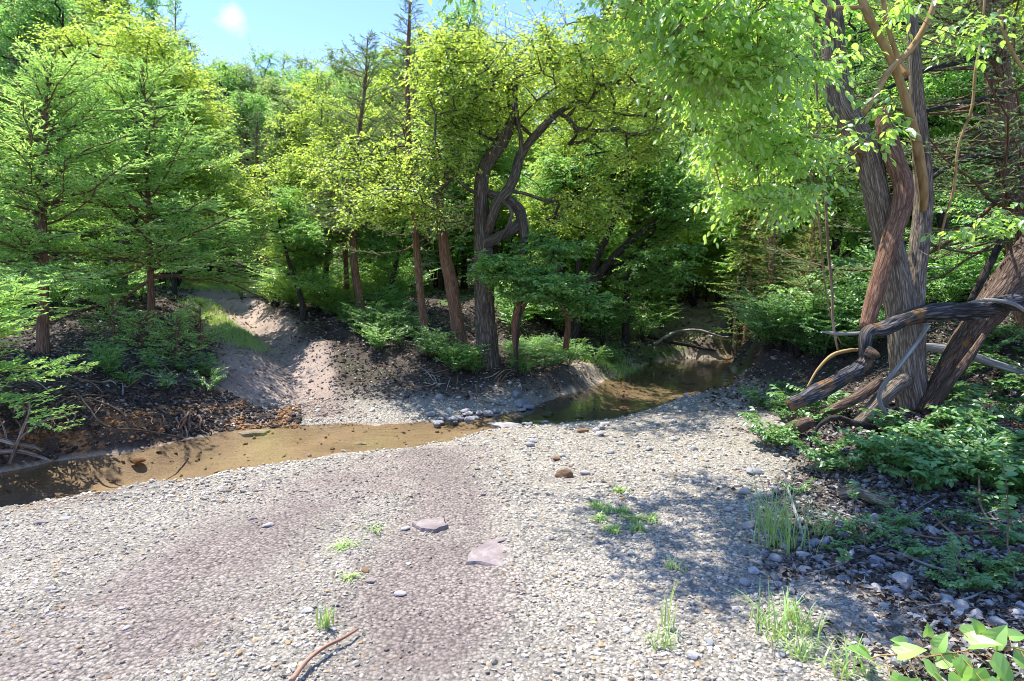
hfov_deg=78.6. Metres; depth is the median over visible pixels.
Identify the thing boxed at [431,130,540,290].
oak tree
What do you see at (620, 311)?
shrub
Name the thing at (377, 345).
shrub
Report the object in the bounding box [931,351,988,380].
coralberry herb
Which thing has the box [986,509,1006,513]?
dry twig
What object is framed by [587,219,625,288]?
thicket bush
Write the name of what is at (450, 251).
thicket bush
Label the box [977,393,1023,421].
coralberry herb
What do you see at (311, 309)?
shrub
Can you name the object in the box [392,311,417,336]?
shrub
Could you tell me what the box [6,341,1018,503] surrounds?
gravel
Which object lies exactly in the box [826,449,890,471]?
coralberry herb
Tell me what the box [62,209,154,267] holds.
thicket bush
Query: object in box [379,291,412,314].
shrub
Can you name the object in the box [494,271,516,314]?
shrub
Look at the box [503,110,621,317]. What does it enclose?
elm tree
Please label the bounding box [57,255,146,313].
shrub
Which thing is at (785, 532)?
grass tuft
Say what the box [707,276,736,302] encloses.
shrub
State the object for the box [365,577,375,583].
stone
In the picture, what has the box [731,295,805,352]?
shrub
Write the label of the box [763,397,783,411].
coralberry herb
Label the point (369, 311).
shrub
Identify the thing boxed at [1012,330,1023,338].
coralberry herb
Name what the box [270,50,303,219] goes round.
juniper tree
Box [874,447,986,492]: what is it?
coralberry herb
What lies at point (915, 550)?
seedling
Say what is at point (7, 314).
juniper sapling
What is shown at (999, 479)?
coralberry herb
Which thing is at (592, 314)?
shrub
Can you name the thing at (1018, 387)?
coralberry herb
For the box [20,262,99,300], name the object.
shrub
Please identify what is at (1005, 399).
coralberry herb
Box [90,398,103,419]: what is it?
dry twig
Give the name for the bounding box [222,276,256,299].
shrub
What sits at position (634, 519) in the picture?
grass tuft
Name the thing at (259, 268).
shrub
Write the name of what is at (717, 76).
hackberry tree
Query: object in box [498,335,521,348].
herb
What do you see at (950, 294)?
shrub
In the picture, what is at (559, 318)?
shrub
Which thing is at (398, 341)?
shrub
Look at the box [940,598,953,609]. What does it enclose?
stone
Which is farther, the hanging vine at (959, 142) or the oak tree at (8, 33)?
the oak tree at (8, 33)
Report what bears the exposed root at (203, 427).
hanging from the bank soil
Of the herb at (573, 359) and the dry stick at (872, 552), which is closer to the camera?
the dry stick at (872, 552)
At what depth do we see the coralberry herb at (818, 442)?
5.43 m
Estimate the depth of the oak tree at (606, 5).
27.82 m
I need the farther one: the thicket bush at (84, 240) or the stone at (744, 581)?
the thicket bush at (84, 240)
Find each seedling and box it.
[776,478,817,492]
[819,509,888,546]
[820,539,853,550]
[844,481,881,500]
[862,490,888,507]
[875,497,911,525]
[878,521,936,557]
[887,511,925,535]
[899,538,928,549]
[919,560,990,590]
[931,508,989,525]
[932,546,1010,590]
[940,535,986,565]
[959,485,1014,514]
[965,544,1023,590]
[967,490,1023,507]
[975,526,1006,548]
[975,553,1023,579]
[982,500,1002,512]
[988,511,1023,544]
[995,551,1023,574]
[1008,485,1023,495]
[1017,493,1023,504]
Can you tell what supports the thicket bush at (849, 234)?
on the ground at (62, 475)
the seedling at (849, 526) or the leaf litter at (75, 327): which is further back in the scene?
the leaf litter at (75, 327)
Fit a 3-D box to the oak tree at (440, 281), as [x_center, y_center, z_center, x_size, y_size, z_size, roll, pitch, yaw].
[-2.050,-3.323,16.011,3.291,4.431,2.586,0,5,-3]
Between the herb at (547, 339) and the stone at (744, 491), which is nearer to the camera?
the stone at (744, 491)
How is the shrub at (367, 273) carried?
on the ground at (62, 475)
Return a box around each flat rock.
[237,429,269,436]
[412,518,448,532]
[465,539,542,565]
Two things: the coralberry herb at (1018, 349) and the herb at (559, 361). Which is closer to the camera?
the coralberry herb at (1018, 349)
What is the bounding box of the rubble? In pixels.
[736,388,1023,680]
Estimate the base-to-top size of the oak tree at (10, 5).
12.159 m
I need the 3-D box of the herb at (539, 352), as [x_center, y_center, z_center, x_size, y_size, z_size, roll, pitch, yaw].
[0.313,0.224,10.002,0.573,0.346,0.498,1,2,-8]
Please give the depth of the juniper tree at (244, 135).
23.37 m
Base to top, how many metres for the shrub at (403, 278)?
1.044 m
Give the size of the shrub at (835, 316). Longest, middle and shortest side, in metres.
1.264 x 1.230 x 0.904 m
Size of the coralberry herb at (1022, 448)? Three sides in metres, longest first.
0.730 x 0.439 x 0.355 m
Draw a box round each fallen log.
[769,417,815,440]
[820,378,883,417]
[836,486,895,508]
[853,373,912,422]
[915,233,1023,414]
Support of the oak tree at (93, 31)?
on the ground at (62, 475)
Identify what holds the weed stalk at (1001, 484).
on the ground at (62, 475)
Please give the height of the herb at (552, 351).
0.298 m
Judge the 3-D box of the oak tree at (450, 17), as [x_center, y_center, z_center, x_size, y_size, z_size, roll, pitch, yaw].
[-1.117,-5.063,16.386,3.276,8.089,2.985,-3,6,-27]
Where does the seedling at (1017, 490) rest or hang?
on the ground at (62, 475)
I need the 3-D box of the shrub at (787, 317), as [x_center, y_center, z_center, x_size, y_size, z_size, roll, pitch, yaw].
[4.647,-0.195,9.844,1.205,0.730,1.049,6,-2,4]
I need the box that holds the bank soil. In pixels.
[0,383,301,463]
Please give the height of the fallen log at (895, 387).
0.567 m
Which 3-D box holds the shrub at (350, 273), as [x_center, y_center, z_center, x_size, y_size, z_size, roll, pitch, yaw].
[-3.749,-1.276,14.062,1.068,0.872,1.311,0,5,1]
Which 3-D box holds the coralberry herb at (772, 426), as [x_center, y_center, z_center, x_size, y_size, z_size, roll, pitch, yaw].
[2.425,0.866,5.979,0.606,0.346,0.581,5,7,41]
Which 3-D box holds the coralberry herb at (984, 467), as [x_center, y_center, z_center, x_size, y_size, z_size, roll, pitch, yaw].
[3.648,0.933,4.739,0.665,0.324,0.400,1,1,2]
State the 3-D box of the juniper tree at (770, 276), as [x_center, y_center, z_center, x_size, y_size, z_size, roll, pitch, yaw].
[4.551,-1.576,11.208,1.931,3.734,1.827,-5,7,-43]
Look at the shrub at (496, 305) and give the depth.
12.80 m
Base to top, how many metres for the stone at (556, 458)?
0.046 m
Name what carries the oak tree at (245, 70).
on the ground at (62, 475)
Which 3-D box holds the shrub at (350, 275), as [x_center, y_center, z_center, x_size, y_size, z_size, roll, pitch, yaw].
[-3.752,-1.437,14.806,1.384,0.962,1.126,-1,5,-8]
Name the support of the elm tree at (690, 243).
on the ground at (62, 475)
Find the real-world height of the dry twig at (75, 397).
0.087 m
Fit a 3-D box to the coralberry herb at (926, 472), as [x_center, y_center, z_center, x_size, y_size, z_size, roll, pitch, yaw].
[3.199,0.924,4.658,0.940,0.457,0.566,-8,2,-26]
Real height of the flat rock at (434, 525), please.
0.051 m
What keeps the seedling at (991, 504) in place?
on the ground at (62, 475)
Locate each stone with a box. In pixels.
[33,519,48,524]
[46,586,55,590]
[50,659,58,664]
[58,516,70,519]
[130,458,145,463]
[262,522,273,527]
[300,607,313,613]
[354,441,366,444]
[361,567,368,571]
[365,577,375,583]
[393,590,406,596]
[400,526,409,530]
[426,411,435,415]
[433,422,439,427]
[435,394,443,400]
[447,417,457,420]
[460,408,469,412]
[463,411,472,415]
[464,416,474,421]
[482,410,488,416]
[487,422,521,427]
[491,408,501,413]
[497,537,505,542]
[512,390,521,397]
[515,398,527,407]
[522,404,534,409]
[525,442,534,446]
[528,438,537,442]
[542,414,550,417]
[552,456,559,460]
[555,469,573,477]
[575,414,583,418]
[577,428,588,432]
[580,470,589,474]
[595,431,603,436]
[598,424,604,429]
[622,626,629,633]
[679,380,696,384]
[686,650,698,660]
[689,446,697,450]
[705,638,713,645]
[724,507,733,511]
[732,606,740,611]
[739,487,750,494]
[739,578,749,585]
[742,521,754,529]
[746,467,763,475]
[753,493,764,499]
[759,550,767,555]
[768,553,782,562]
[778,542,786,548]
[778,649,786,657]
[793,551,809,558]
[795,594,803,601]
[797,565,812,572]
[815,575,824,579]
[824,601,834,607]
[836,575,849,581]
[837,531,854,539]
[867,555,884,563]
[867,615,876,622]
[869,513,880,521]
[878,602,891,607]
[891,571,912,590]
[898,526,915,536]
[918,557,930,563]
[924,526,939,536]
[929,621,937,627]
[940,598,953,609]
[941,593,953,600]
[953,599,969,611]
[969,609,982,619]
[982,540,991,547]
[988,616,1008,625]
[1010,600,1023,606]
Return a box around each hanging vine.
[807,123,841,343]
[812,30,838,350]
[937,0,985,253]
[997,9,1023,71]
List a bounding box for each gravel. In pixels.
[0,357,742,502]
[0,484,1023,680]
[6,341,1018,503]
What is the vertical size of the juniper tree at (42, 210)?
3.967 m
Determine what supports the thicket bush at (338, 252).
on the ground at (62, 475)
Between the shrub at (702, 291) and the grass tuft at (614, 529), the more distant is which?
the shrub at (702, 291)
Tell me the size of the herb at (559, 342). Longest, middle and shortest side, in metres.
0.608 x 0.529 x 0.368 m
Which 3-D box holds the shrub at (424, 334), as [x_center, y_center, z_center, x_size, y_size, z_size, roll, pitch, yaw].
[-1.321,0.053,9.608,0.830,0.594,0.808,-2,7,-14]
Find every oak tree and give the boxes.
[0,0,102,189]
[0,0,117,264]
[0,5,232,282]
[4,0,223,264]
[10,0,155,43]
[100,0,203,285]
[140,149,221,293]
[168,28,241,260]
[195,55,273,265]
[197,59,254,173]
[203,51,287,264]
[213,81,297,268]
[221,69,294,258]
[237,36,295,259]
[254,59,344,229]
[258,79,323,219]
[264,49,347,198]
[274,55,376,162]
[309,42,379,130]
[321,53,403,131]
[323,95,429,279]
[331,42,404,133]
[356,17,451,262]
[390,126,489,289]
[410,0,526,288]
[411,37,550,133]
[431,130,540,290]
[452,70,553,230]
[510,44,606,204]
[539,0,704,174]
[592,1,741,178]
[612,129,703,300]
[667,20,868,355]
[734,0,1020,283]
[735,0,962,296]
[741,0,878,283]
[849,0,1023,250]
[926,0,1023,258]
[1010,34,1023,121]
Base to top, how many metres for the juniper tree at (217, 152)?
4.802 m
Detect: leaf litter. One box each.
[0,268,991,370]
[0,279,1023,439]
[717,391,1023,680]
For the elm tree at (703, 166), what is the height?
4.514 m
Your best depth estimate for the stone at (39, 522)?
4.14 m
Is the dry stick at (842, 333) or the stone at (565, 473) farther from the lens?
the dry stick at (842, 333)
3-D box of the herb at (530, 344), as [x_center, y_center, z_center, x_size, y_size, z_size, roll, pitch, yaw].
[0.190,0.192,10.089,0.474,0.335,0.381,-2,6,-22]
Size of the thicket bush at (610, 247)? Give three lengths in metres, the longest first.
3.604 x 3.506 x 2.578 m
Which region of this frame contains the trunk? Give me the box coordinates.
[511,301,570,360]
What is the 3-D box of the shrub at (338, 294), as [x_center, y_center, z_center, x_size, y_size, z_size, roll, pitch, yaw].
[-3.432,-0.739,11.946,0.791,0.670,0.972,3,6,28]
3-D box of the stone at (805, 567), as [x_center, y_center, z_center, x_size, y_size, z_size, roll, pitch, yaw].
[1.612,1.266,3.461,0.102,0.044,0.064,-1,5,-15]
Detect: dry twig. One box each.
[60,396,93,403]
[67,394,108,402]
[72,377,107,383]
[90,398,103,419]
[476,399,504,405]
[807,561,847,573]
[816,515,858,523]
[836,509,896,533]
[848,519,865,542]
[863,549,918,558]
[870,525,946,540]
[875,510,915,537]
[890,548,972,577]
[911,496,938,539]
[917,589,985,607]
[924,508,977,533]
[933,514,973,544]
[936,522,1023,534]
[945,513,1013,524]
[965,549,999,561]
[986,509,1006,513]
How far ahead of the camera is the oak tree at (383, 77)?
29.19 m
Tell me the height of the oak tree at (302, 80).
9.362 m
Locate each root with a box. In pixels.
[12,406,20,432]
[79,412,89,429]
[175,417,183,433]
[178,410,189,427]
[179,410,186,431]
[180,414,187,437]
[188,413,190,430]
[193,420,205,432]
[197,415,210,434]
[956,557,1023,573]
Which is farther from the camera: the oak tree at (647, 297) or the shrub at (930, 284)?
the oak tree at (647, 297)
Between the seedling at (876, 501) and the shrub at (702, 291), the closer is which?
the seedling at (876, 501)
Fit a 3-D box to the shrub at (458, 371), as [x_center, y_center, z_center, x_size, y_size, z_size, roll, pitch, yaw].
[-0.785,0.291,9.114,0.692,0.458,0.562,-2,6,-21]
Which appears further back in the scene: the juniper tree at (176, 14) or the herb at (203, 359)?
the juniper tree at (176, 14)
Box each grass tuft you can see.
[314,598,336,629]
[325,537,362,553]
[335,568,364,584]
[359,521,386,534]
[587,498,613,510]
[589,510,612,521]
[594,502,616,513]
[596,521,623,534]
[606,504,632,517]
[607,484,631,493]
[618,520,655,532]
[619,512,645,521]
[636,618,682,650]
[640,512,659,523]
[656,576,676,632]
[663,555,686,573]
[717,472,850,555]
[724,581,806,646]
[736,458,816,534]
[765,622,841,664]
[774,593,808,622]
[784,597,831,639]
[797,629,886,680]
[805,494,841,537]
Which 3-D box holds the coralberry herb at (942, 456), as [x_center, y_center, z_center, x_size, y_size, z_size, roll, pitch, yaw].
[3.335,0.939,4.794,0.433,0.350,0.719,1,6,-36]
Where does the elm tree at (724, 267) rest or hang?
on the ground at (62, 475)
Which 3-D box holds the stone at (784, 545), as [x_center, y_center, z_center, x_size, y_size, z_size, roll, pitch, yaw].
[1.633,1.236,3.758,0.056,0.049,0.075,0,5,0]
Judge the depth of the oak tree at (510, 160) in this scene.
16.84 m
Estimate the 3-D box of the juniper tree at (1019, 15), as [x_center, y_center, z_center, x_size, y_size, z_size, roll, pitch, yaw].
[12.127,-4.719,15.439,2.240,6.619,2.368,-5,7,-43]
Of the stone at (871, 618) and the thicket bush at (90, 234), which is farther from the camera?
the thicket bush at (90, 234)
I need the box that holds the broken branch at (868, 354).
[785,293,1023,411]
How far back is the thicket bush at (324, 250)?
16.04 m
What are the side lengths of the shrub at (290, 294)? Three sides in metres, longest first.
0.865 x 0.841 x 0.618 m
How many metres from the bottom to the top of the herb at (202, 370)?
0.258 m
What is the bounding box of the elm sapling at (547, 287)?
[460,227,626,375]
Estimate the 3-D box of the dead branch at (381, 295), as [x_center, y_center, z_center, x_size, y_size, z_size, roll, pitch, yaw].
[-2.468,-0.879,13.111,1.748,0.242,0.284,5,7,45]
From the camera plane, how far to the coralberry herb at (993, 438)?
5.07 m
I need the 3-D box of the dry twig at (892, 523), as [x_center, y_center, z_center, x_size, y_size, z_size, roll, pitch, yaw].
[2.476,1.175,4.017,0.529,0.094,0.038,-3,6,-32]
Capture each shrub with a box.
[0,265,59,306]
[0,267,64,308]
[1,254,101,306]
[1,269,81,311]
[19,272,93,313]
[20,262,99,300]
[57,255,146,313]
[64,277,107,302]
[100,275,146,297]
[115,271,146,295]
[128,268,167,301]
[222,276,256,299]
[242,259,277,277]
[246,263,292,306]
[247,272,285,306]
[264,257,339,307]
[267,277,306,306]
[267,280,310,308]
[281,265,351,313]
[283,272,362,311]
[293,285,335,310]
[305,284,354,316]
[311,288,353,317]
[317,254,365,302]
[329,275,353,300]
[330,273,370,298]
[331,303,351,320]
[332,288,375,309]
[333,263,372,291]
[333,264,367,293]
[335,311,368,334]
[336,301,396,330]
[337,304,364,322]
[345,300,388,322]
[349,265,392,301]
[350,312,402,341]
[352,276,406,306]
[352,309,390,327]
[358,262,415,299]
[361,263,408,291]
[361,330,406,352]
[362,325,397,347]
[364,286,404,308]
[365,261,433,305]
[365,305,419,337]
[368,299,417,333]
[370,265,439,306]
[370,318,390,334]
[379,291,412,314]
[383,327,409,346]
[385,310,429,339]
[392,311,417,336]
[398,324,447,360]
[399,321,429,339]
[411,331,448,357]
[416,326,461,359]
[421,339,483,375]
[423,330,459,356]
[433,345,481,373]
[439,346,470,362]
[444,339,489,368]
[448,344,490,374]
[459,354,487,375]
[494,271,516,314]
[494,281,557,324]
[494,292,513,319]
[495,301,531,332]
[511,274,560,326]
[528,289,597,336]
[546,296,562,328]
[548,295,613,338]
[550,288,620,330]
[564,263,634,291]
[575,306,630,345]
[582,273,621,295]
[592,291,641,337]
[610,280,648,316]
[611,276,653,300]
[617,298,671,342]
[630,272,681,310]
[642,301,683,329]
[645,291,681,317]
[663,268,709,303]
[698,279,721,301]
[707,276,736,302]
[709,283,733,300]
[719,283,861,355]
[725,295,851,359]
[728,286,794,337]
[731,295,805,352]
[742,309,821,351]
[759,265,862,309]
[765,288,863,348]
[767,305,849,349]
[768,309,826,351]
[772,321,848,357]
[777,302,881,367]
[788,254,873,284]
[788,303,859,349]
[793,295,863,352]
[799,253,874,292]
[806,306,883,359]
[809,253,875,305]
[814,289,882,352]
[816,283,865,312]
[820,273,883,316]
[822,317,878,357]
[826,243,934,291]
[828,295,884,351]
[842,289,877,318]
[850,249,956,286]
[862,235,998,303]
[864,254,949,292]
[902,210,992,302]
[905,243,1001,299]
[926,262,1000,302]
[933,197,1004,253]
[935,243,994,296]
[936,243,1002,289]
[955,225,1001,271]
[965,252,1004,276]
[966,219,1004,260]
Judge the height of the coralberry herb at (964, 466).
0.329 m
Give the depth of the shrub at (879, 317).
9.04 m
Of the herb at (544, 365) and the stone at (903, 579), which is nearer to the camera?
the stone at (903, 579)
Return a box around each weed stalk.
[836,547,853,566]
[847,481,858,511]
[943,532,961,572]
[988,442,1020,579]
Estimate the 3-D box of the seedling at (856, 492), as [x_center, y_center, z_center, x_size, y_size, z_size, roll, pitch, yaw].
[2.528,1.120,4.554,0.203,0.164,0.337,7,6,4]
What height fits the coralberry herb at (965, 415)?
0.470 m
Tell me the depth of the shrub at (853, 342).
9.13 m
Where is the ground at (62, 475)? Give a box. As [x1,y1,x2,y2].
[0,175,1023,680]
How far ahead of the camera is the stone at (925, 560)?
3.55 m
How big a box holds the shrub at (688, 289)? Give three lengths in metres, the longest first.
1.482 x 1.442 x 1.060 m
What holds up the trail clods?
on the ground at (62, 475)
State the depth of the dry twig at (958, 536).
3.84 m
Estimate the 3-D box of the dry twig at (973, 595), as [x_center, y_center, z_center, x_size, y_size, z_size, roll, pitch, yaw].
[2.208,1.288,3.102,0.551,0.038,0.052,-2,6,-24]
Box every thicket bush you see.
[0,183,140,269]
[0,187,119,258]
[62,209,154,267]
[77,194,272,287]
[188,226,246,272]
[211,218,268,273]
[220,225,270,276]
[221,206,326,275]
[264,185,422,278]
[268,225,349,272]
[283,209,362,274]
[348,199,434,264]
[393,210,499,287]
[395,233,472,268]
[396,220,498,280]
[403,240,423,275]
[424,174,542,258]
[496,195,589,272]
[496,218,541,271]
[498,183,571,272]
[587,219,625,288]
[587,225,700,287]
[600,218,625,265]
[605,212,718,292]
[621,207,755,306]
[664,245,736,296]
[779,244,826,285]
[791,205,854,276]
[797,206,855,283]
[840,204,983,251]
[843,200,961,267]
[868,188,993,242]
[932,205,988,243]
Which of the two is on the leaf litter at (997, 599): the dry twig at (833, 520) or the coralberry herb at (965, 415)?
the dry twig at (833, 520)
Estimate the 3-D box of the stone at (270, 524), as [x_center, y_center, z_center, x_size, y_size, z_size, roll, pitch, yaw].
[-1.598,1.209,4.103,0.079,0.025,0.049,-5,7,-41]
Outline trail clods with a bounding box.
[184,296,361,417]
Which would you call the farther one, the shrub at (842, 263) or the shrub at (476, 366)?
the shrub at (842, 263)
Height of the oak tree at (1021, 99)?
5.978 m
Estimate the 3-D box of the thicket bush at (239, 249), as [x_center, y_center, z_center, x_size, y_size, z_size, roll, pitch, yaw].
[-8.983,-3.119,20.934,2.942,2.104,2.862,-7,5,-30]
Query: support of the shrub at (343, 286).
on the ground at (62, 475)
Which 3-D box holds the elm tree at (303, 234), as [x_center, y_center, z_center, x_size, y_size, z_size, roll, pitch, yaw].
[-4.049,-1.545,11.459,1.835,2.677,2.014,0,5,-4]
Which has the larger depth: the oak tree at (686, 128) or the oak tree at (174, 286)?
the oak tree at (686, 128)
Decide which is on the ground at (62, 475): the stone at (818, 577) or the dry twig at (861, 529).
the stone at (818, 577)
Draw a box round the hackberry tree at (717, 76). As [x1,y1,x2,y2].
[401,0,1023,412]
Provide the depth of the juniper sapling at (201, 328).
8.60 m
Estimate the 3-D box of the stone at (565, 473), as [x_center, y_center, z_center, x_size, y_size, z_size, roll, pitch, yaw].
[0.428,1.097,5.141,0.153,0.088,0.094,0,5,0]
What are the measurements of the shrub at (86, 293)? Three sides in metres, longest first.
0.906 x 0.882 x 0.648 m
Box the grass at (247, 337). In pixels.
[106,277,664,381]
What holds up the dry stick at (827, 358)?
on the ground at (62, 475)
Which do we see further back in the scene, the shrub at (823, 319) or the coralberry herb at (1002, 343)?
the shrub at (823, 319)
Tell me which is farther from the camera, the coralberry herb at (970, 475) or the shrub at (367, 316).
the shrub at (367, 316)
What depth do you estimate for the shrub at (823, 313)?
9.54 m
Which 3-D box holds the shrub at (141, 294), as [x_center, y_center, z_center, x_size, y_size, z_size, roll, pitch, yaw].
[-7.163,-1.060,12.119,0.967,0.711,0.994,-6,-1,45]
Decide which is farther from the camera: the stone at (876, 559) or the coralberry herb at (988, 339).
the coralberry herb at (988, 339)
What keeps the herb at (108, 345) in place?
on the ground at (62, 475)
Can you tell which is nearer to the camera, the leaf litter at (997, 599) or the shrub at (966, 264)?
the leaf litter at (997, 599)
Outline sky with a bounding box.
[1,0,989,177]
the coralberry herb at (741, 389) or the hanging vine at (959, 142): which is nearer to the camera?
the hanging vine at (959, 142)
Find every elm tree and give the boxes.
[18,1,298,309]
[235,179,337,321]
[253,86,389,313]
[288,0,724,368]
[331,150,452,308]
[495,115,731,345]
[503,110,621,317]
[531,195,651,282]
[574,65,703,343]
[608,201,733,307]
[659,210,834,339]
[685,157,727,232]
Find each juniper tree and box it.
[0,37,229,353]
[0,43,75,247]
[0,49,279,336]
[4,0,89,252]
[17,0,104,256]
[90,0,132,30]
[163,0,201,50]
[192,113,259,284]
[222,87,267,271]
[234,105,306,296]
[253,28,425,311]
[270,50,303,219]
[284,108,379,302]
[287,84,348,258]
[293,74,372,277]
[339,0,473,338]
[383,60,478,349]
[396,48,425,277]
[686,208,787,347]
[713,151,825,327]
[756,0,1023,330]
[766,193,856,349]
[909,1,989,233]
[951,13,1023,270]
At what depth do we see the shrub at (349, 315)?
11.28 m
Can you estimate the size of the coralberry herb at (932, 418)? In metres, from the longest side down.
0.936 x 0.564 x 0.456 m
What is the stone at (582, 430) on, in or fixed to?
on the ground at (62, 475)
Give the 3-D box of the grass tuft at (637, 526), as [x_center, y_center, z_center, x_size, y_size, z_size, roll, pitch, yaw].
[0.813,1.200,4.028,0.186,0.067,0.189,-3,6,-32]
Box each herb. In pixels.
[62,340,124,368]
[86,347,133,373]
[88,339,125,358]
[90,354,127,377]
[109,366,146,386]
[136,352,182,372]
[147,368,181,390]
[167,353,200,372]
[187,365,229,392]
[191,359,224,377]
[192,351,220,370]
[497,340,531,358]
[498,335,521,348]
[501,346,531,359]
[504,354,523,365]
[507,356,537,375]
[510,342,536,359]
[511,335,544,347]
[519,345,549,362]
[520,357,532,366]
[521,337,553,358]
[526,349,560,370]
[528,334,555,355]
[540,344,557,357]
[540,347,569,368]
[541,333,556,348]
[548,348,567,359]
[551,334,578,354]
[553,339,582,357]
[559,349,581,366]
[567,346,587,355]
[569,337,592,350]
[581,343,612,361]
[592,341,614,357]
[598,346,625,363]
[737,384,758,396]
[737,406,797,449]
[744,385,772,405]
[754,427,799,446]
[755,396,765,405]
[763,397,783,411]
[767,384,833,421]
[767,393,796,407]
[770,407,794,420]
[772,396,793,412]
[773,379,788,391]
[777,385,805,395]
[781,383,858,423]
[783,433,850,476]
[807,431,856,453]
[821,390,847,409]
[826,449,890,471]
[835,426,930,467]
[839,426,910,460]
[841,429,920,459]
[859,390,975,438]
[865,407,934,439]
[869,435,960,480]
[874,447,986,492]
[876,424,990,488]
[877,461,962,492]
[881,422,931,450]
[883,425,962,477]
[888,370,982,403]
[898,429,998,456]
[898,437,1008,464]
[915,452,975,484]
[923,416,957,433]
[925,385,1014,428]
[926,355,938,367]
[928,380,974,404]
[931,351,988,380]
[936,407,983,439]
[937,448,1011,476]
[939,430,986,451]
[940,384,984,407]
[940,443,1023,471]
[947,426,1023,461]
[948,412,1005,439]
[950,399,1023,453]
[953,420,1023,446]
[955,409,1007,421]
[956,381,975,386]
[957,453,1014,491]
[963,446,1023,493]
[966,464,1017,494]
[968,459,1023,493]
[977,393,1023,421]
[979,350,1023,382]
[979,392,1023,412]
[979,454,1023,486]
[981,337,1019,353]
[982,443,1023,465]
[983,334,992,345]
[984,439,1023,458]
[985,432,1023,463]
[986,323,1023,339]
[986,457,1022,495]
[987,373,1023,394]
[992,325,1023,344]
[1003,378,1023,395]
[1004,405,1023,429]
[1007,311,1022,323]
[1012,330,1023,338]
[1012,341,1023,359]
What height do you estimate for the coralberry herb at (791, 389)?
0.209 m
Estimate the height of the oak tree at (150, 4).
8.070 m
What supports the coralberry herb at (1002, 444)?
on the ground at (62, 475)
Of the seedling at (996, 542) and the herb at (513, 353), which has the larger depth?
the herb at (513, 353)
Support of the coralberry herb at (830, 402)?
on the ground at (62, 475)
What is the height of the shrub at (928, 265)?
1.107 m
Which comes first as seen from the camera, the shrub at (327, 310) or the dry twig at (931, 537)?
the dry twig at (931, 537)
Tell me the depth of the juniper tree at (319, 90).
13.92 m
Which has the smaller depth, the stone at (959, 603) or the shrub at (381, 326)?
the stone at (959, 603)
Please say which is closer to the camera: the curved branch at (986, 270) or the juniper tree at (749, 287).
the curved branch at (986, 270)
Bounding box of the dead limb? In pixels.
[926,343,1023,376]
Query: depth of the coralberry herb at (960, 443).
5.25 m
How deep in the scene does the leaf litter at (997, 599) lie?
3.49 m
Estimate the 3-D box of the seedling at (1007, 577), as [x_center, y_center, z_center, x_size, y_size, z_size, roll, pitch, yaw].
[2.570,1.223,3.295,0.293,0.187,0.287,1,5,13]
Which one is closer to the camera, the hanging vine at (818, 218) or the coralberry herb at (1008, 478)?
the coralberry herb at (1008, 478)
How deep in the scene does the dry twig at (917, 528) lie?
4.19 m
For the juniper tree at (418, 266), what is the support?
on the ground at (62, 475)
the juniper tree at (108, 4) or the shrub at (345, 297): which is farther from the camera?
the juniper tree at (108, 4)
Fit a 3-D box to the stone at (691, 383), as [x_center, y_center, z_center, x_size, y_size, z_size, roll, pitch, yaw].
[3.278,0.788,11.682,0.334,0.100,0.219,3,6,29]
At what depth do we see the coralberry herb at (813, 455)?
5.14 m
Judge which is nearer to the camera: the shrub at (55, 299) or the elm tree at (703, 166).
the shrub at (55, 299)
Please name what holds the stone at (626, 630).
on the ground at (62, 475)
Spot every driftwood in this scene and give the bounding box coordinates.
[0,419,7,444]
[0,437,42,451]
[0,449,52,461]
[8,400,30,463]
[10,414,65,447]
[77,393,183,438]
[89,397,141,429]
[646,334,715,351]
[653,329,732,345]
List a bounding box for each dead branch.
[70,348,121,374]
[366,293,416,304]
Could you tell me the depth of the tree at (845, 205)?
12.87 m
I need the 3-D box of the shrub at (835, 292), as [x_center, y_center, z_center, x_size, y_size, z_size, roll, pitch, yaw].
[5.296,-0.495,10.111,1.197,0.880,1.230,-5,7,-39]
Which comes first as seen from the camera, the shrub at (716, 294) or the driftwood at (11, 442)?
the driftwood at (11, 442)
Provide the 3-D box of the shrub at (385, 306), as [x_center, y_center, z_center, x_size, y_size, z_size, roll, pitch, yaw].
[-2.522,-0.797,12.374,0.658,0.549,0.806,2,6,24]
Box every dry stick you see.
[289,627,358,680]
[783,471,806,548]
[807,348,857,386]
[821,331,859,334]
[848,542,923,561]
[876,324,930,414]
[970,298,1023,311]
[978,474,995,528]
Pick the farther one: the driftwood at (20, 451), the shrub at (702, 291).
the shrub at (702, 291)
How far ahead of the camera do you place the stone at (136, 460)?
6.04 m
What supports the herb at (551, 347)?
on the ground at (62, 475)
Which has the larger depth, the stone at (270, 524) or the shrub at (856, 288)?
the shrub at (856, 288)
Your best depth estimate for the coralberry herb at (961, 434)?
5.12 m
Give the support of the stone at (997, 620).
on the ground at (62, 475)
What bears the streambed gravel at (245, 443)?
on the ground at (62, 475)
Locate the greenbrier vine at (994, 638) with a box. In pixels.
[846,617,1023,680]
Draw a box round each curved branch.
[809,415,885,447]
[967,222,1010,301]
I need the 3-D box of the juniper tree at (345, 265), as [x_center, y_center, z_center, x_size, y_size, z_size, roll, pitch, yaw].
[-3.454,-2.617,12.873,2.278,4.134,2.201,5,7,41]
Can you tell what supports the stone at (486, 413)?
in the water
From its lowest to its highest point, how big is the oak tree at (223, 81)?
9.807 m
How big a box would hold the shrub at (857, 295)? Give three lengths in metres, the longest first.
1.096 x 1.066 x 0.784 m
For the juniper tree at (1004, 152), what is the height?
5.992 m
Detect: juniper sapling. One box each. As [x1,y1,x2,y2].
[0,273,97,431]
[75,287,141,346]
[109,309,179,356]
[130,307,208,365]
[167,296,232,349]

